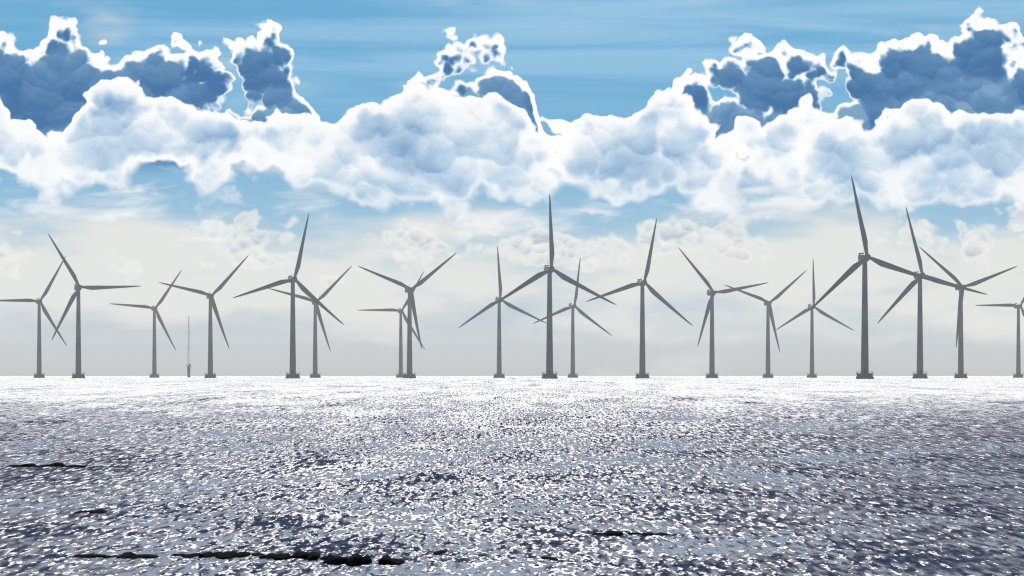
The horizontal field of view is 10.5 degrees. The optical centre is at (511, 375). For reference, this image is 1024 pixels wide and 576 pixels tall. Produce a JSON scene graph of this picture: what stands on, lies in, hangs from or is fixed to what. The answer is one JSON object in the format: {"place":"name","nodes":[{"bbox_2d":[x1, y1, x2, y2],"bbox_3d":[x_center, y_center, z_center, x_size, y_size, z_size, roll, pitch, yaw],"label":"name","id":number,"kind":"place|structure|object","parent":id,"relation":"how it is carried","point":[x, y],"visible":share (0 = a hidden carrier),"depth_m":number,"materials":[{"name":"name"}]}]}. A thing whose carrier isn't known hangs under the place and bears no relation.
{"place":"outdoors","nodes":[
{"label":"outdoors","id":0,"kind":"place"},
{"bbox_2d":[0,376,1023,575],"bbox_3d":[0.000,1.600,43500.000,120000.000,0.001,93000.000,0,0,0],"label":"sea","id":1,"kind":"structure","parent":0,"point":[745,476],"depth_m":89.65,"materials":[{"name":"liquid"}]},
{"bbox_2d":[0,256,66,377],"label":"wind turbine","id":2,"kind":"object","parent":1,"relation":"on","point":[38,301],"visible":0.97,"depth_m":4766.31,"materials":[{"name":"paint"}]},
{"bbox_2d":[5,462,84,466],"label":"rock","id":3,"kind":"object","parent":1,"relation":"on","point":[56,464],"visible":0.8,"depth_m":98.35,"materials":[{"name":"black stone"}]},
{"bbox_2d":[74,509,106,513],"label":"rock","id":4,"kind":"object","parent":1,"relation":"on","point":[100,511],"visible":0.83,"depth_m":65.39,"materials":[{"name":"black stone"}]},
{"bbox_2d":[48,234,138,377],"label":"wind turbine","id":5,"kind":"object","parent":1,"relation":"on","point":[78,287],"visible":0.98,"depth_m":4006.81,"materials":[{"name":"paint"}]},
{"bbox_2d":[73,552,159,558],"bbox_3d":[-3.526,1.601,49.446,0.859,0.069,1.871,0,0,0],"label":"rock","id":6,"kind":"object","parent":1,"relation":"on","point":[126,555],"visible":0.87,"depth_m":49.22,"materials":[{"name":"black stone"}]},
{"bbox_2d":[110,270,181,377],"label":"wind turbine","id":7,"kind":"object","parent":1,"relation":"on","point":[154,374],"visible":0.98,"depth_m":5265.28,"materials":[{"name":"paint"}]},
{"bbox_2d":[187,317,190,376],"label":"lattice mast","id":8,"kind":"object","parent":1,"relation":"on","point":[188,371],"visible":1,"depth_m":5999.52,"materials":[{"name":"metal"}]},
{"bbox_2d":[158,255,248,377],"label":"wind turbine","id":9,"kind":"object","parent":1,"relation":"on","point":[212,303],"visible":0.97,"depth_m":4439.11,"materials":[{"name":"paint"}]},
{"bbox_2d":[172,551,262,559],"bbox_3d":[-2.644,1.601,49.595,0.841,0.071,2.036,0,0,0],"label":"rock","id":10,"kind":"object","parent":1,"relation":"on","point":[225,555],"visible":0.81,"depth_m":49.41,"materials":[{"name":"black stone"}]},
{"bbox_2d":[233,213,343,377],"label":"wind turbine","id":11,"kind":"object","parent":1,"relation":"on","point":[292,280],"visible":0.95,"depth_m":3681.01,"materials":[{"name":"paint"}]},
{"bbox_2d":[258,551,334,559],"bbox_3d":[-1.890,1.598,49.041,0.676,0.093,1.444,0,0,0],"label":"rock","id":12,"kind":"object","parent":1,"relation":"on","point":[302,555],"visible":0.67,"depth_m":48.87,"materials":[{"name":"black stone"}]},
{"bbox_2d":[268,267,350,377],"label":"wind turbine","id":13,"kind":"object","parent":1,"relation":"on","point":[315,374],"visible":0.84,"depth_m":4817.07,"materials":[{"name":"paint"}]},
{"bbox_2d":[323,553,404,565],"bbox_3d":[-1.270,1.587,47.712,0.709,0.143,1.549,0,0,0],"label":"rock","id":14,"kind":"object","parent":1,"relation":"on","point":[355,559],"visible":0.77,"depth_m":47.38,"materials":[{"name":"black stone"}]},
{"bbox_2d":[359,271,424,377],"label":"wind turbine","id":15,"kind":"object","parent":1,"relation":"on","point":[400,312],"visible":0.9,"depth_m":5455.71,"materials":[{"name":"paint"}]},
{"bbox_2d":[358,252,456,377],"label":"wind turbine","id":16,"kind":"object","parent":1,"relation":"on","point":[411,309],"visible":0.95,"depth_m":4116.13,"materials":[{"name":"paint"}]},
{"bbox_2d":[433,550,445,554],"bbox_3d":[-0.659,1.607,50.503,0.155,0.028,1.688,0,0,0],"label":"rock","id":17,"kind":"object","parent":1,"relation":"on","point":[439,552],"visible":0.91,"depth_m":50.46,"materials":[{"name":"black stone"}]},
{"bbox_2d":[459,246,545,377],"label":"wind turbine","id":18,"kind":"object","parent":1,"relation":"on","point":[498,374],"visible":0.84,"depth_m":4668.00,"materials":[{"name":"paint"}]},
{"bbox_2d":[541,556,557,560],"bbox_3d":[0.333,1.607,48.874,0.162,0.031,1.546,0,0,0],"label":"rock","id":19,"kind":"object","parent":1,"relation":"on","point":[547,557],"visible":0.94,"depth_m":48.83,"materials":[{"name":"black stone"}]},
{"bbox_2d":[491,194,615,378],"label":"wind turbine","id":20,"kind":"object","parent":1,"relation":"on","point":[549,271],"visible":1,"depth_m":3328.76,"materials":[{"name":"paint"}]},
{"bbox_2d":[533,261,611,377],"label":"wind turbine","id":21,"kind":"object","parent":1,"relation":"on","point":[572,374],"visible":0.96,"depth_m":5087.98,"materials":[{"name":"paint"}]},
{"bbox_2d":[592,531,668,535],"bbox_3d":[1.176,1.602,56.439,0.812,0.061,1.470,0,0,0],"label":"rock","id":22,"kind":"object","parent":1,"relation":"on","point":[613,533],"visible":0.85,"depth_m":56.16,"materials":[{"name":"black stone"}]},
{"bbox_2d":[586,218,692,377],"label":"wind turbine","id":23,"kind":"object","parent":1,"relation":"on","point":[641,283],"visible":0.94,"depth_m":3804.75,"materials":[{"name":"paint"}]},
{"bbox_2d":[678,247,768,377],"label":"wind turbine","id":24,"kind":"object","parent":1,"relation":"on","point":[711,292],"visible":0.98,"depth_m":4271.58,"materials":[{"name":"paint"}]},
{"bbox_2d":[725,270,806,377],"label":"wind turbine","id":25,"kind":"object","parent":1,"relation":"on","point":[769,313],"visible":0.95,"depth_m":4868.92,"materials":[{"name":"paint"}]},
{"bbox_2d":[776,260,854,377],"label":"wind turbine","id":26,"kind":"object","parent":1,"relation":"on","point":[811,374],"visible":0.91,"depth_m":5145.62,"materials":[{"name":"paint"}]},
{"bbox_2d":[810,175,943,378],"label":"wind turbine","id":27,"kind":"object","parent":1,"relation":"on","point":[863,259],"visible":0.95,"depth_m":2997.94,"materials":[{"name":"paint"}]},
{"bbox_2d":[877,208,987,378],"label":"wind turbine","id":28,"kind":"object","parent":1,"relation":"on","point":[908,288],"visible":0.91,"depth_m":3537.09,"materials":[{"name":"paint"}]},
{"bbox_2d":[920,247,1016,377],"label":"wind turbine","id":29,"kind":"object","parent":1,"relation":"on","point":[959,339],"visible":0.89,"depth_m":4006.72,"materials":[{"name":"paint"}]},
{"bbox_2d":[975,297,1023,377],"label":"wind turbine","id":30,"kind":"object","parent":1,"relation":"on","point":[1017,374],"visible":0.94,"depth_m":5087.90,"materials":[{"name":"paint"}]},
{"bbox_2d":[0,0,1023,375],"label":"sky","id":31,"kind":"structure","parent":0,"point":[152,141],"materials":[{"name":"blue"}]}
]}

